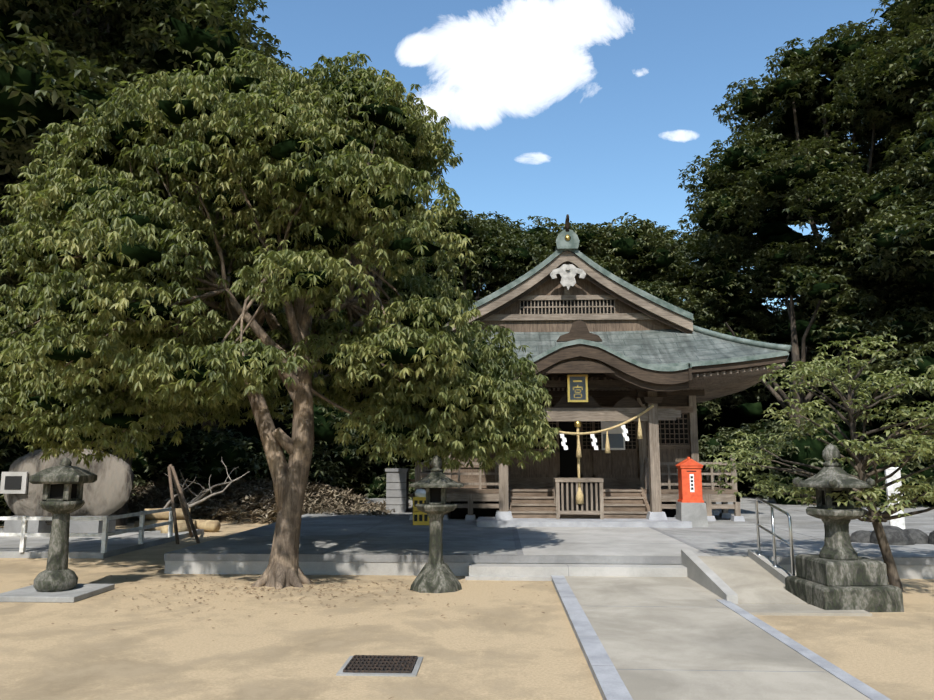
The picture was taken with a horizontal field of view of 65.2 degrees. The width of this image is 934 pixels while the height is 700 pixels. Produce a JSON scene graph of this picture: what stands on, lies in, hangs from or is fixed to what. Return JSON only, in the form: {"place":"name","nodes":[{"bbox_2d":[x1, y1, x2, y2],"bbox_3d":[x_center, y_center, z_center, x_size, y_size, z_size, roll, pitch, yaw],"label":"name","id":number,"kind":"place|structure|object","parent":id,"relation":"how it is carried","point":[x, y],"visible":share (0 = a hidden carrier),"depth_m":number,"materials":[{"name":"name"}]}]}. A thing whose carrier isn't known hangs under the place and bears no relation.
{"place":"outdoors","nodes":[
{"label":"outdoors","id":0,"kind":"place"},
{"bbox_2d":[0,502,933,699],"bbox_3d":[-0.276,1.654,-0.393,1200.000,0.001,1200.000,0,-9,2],"label":"ground","id":1,"kind":"structure","parent":0,"point":[154,649],"depth_m":7.02,"materials":[{"name":"beige sand"}]},
{"bbox_2d":[0,457,114,602],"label":"stone lantern","id":2,"kind":"object","parent":1,"relation":"on","point":[56,581],"visible":1,"depth_m":9.25,"materials":[{"name":"stone"}]},
{"bbox_2d":[0,448,150,538],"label":"monument boulder","id":3,"kind":"object","parent":1,"relation":"on","point":[107,492],"visible":0.62,"depth_m":15.74,"materials":[{"name":"stone"}]},
{"bbox_2d":[0,507,203,558],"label":"monument fence","id":4,"kind":"object","parent":1,"relation":"on","point":[23,546],"visible":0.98,"depth_m":13.50,"materials":[{"name":"white paint"}]},
{"bbox_2d":[134,508,220,532],"bbox_3d":[-6.880,4.013,17.141,1.397,0.567,1.607,-4,-9,24],"label":"log pile","id":5,"kind":"object","parent":1,"relation":"on","point":[205,525],"visible":0.46,"depth_m":17.05,"materials":[{"name":"brown wood"}]},
{"bbox_2d":[164,461,249,543],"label":"dead branches","id":6,"kind":"object","parent":1,"relation":"on","point":[171,475],"visible":0.98,"depth_m":16.03,"materials":[{"name":"brown wood"}]},
{"bbox_2d":[127,494,337,523],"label":"fallen leaves","id":7,"kind":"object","parent":1,"relation":"on","point":[220,520],"depth_m":20.34,"materials":[{"name":"brown plant"}]},
{"bbox_2d":[127,475,410,523],"bbox_3d":[-6.869,4.365,21.611,10.321,1.421,6.248,0,-9,2],"label":"dry brush","id":8,"kind":"object","parent":7,"relation":"on","point":[242,490],"visible":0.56,"depth_m":20.93,"materials":[{"name":"brown plant"}]},
{"bbox_2d":[1,572,545,698],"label":"fallen leaves","id":9,"kind":"object","parent":1,"relation":"on","point":[280,593],"visible":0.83,"depth_m":9.49,"materials":[{"name":"brown plant"}]},
{"bbox_2d":[0,46,560,589],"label":"tree","id":10,"kind":"object","parent":1,"relation":"on","point":[321,122],"depth_m":9.89,"materials":[{"name":"green plant"}]},
{"bbox_2d":[336,655,422,676],"bbox_3d":[-0.710,2.615,6.066,0.640,0.031,0.550,0,-9,2],"label":"drain grate","id":11,"kind":"object","parent":1,"relation":"on","point":[383,665],"visible":1,"depth_m":6.00,"materials":[{"name":"metal"}]},
{"bbox_2d":[409,455,463,592],"bbox_3d":[-0.418,2.323,9.848,0.750,1.800,0.654,0,-9,2],"label":"stone lantern","id":12,"kind":"object","parent":1,"relation":"on","point":[436,574],"visible":1,"depth_m":9.71,"materials":[{"name":"black stone"}]},
{"bbox_2d":[2,0,931,525],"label":"background trees","id":13,"kind":"object","parent":1,"relation":"on","point":[780,394],"visible":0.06,"depth_m":27.23,"materials":[{"name":"brown plant"}]},
{"bbox_2d":[0,0,933,450],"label":"forest foliage","id":14,"kind":"object","parent":13,"relation":"attached to","point":[190,38],"visible":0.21,"depth_m":29.02,"materials":[{"name":"green plant"}]},
{"bbox_2d":[0,394,933,523],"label":"understorey shrub","id":15,"kind":"object","parent":1,"relation":"on","point":[323,433],"depth_m":23.05,"materials":[{"name":"green plant"}]},
{"bbox_2d":[164,494,933,580],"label":"platform","id":16,"kind":"structure","parent":1,"relation":"on","point":[395,543],"depth_m":11.78,"materials":[{"name":"concrete"}]},
{"bbox_2d":[385,468,414,511],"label":"stone pillar","id":17,"kind":"structure","parent":16,"relation":"on","point":[398,494],"depth_m":19.94,"materials":[{"name":"stone"}]},
{"bbox_2d":[413,489,428,524],"bbox_3d":[-0.926,3.426,15.968,0.479,0.770,0.345,0,-9,2],"label":"crate stack","id":18,"kind":"object","parent":16,"relation":"on","point":[420,518],"visible":0.65,"depth_m":15.80,"materials":[{"name":"yellow"}]},
{"bbox_2d":[409,374,744,527],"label":"shrine hall","id":19,"kind":"structure","parent":16,"relation":"on","point":[632,481],"depth_m":17.14,"materials":[{"name":"brown wood"}]},
{"bbox_2d":[379,214,791,402],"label":"shrine roof","id":20,"kind":"structure","parent":19,"relation":"on","point":[565,308],"depth_m":18.20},
{"bbox_2d":[545,405,653,503],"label":"shrine ropes","id":21,"kind":"object","parent":19,"relation":"hanging from","point":[579,495],"visible":0.75,"depth_m":16.19,"materials":[{"name":"beige fabric"}]},
{"bbox_2d":[675,457,707,526],"bbox_3d":[4.841,3.060,15.820,0.560,1.470,0.500,0,-9,2],"label":"omikuji box","id":22,"kind":"object","parent":16,"relation":"on","point":[690,505],"visible":0.98,"depth_m":15.65,"materials":[{"name":"metal"}]},
{"bbox_2d":[850,467,933,545],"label":"sign and rocks","id":23,"kind":"object","parent":16,"relation":"on","point":[896,532],"visible":0.6,"depth_m":12.43,"materials":[{"name":"white paint"}]},
{"bbox_2d":[681,549,871,615],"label":"ramp","id":24,"kind":"structure","parent":1,"relation":"on","point":[752,582],"depth_m":9.33,"materials":[{"name":"concrete"}]},
{"bbox_2d":[755,497,794,575],"bbox_3d":[4.143,2.510,9.860,0.080,0.979,1.280,0,-9,2],"label":"handrail","id":25,"kind":"object","parent":24,"relation":"on","point":[774,535],"visible":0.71,"depth_m":9.83,"materials":[{"name":"silver metal"}]},
{"bbox_2d":[706,334,933,591],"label":"tree","id":26,"kind":"object","parent":1,"relation":"on","point":[806,371],"depth_m":9.67,"materials":[{"name":"green plant"}]},
{"bbox_2d":[785,444,903,611],"bbox_3d":[4.461,2.096,8.816,1.010,1.920,0.920,0,-9,-3],"label":"stone lantern","id":27,"kind":"object","parent":1,"relation":"on","point":[837,572],"visible":0.98,"depth_m":8.53,"materials":[{"name":"black stone"}]},
{"bbox_2d":[0,310,933,468],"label":"forest understorey","id":28,"kind":"object","parent":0,"point":[731,417],"depth_m":46.44,"materials":[{"name":"green"}]},
{"bbox_2d":[234,0,894,311],"label":"sky","id":29,"kind":"structure","parent":0,"point":[590,111],"materials":[{"name":"blue"}]},
{"bbox_2d":[551,575,890,699],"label":"path","id":30,"kind":"structure","parent":0,"point":[662,638],"depth_m":6.43,"materials":[{"name":"concrete"}]}
]}

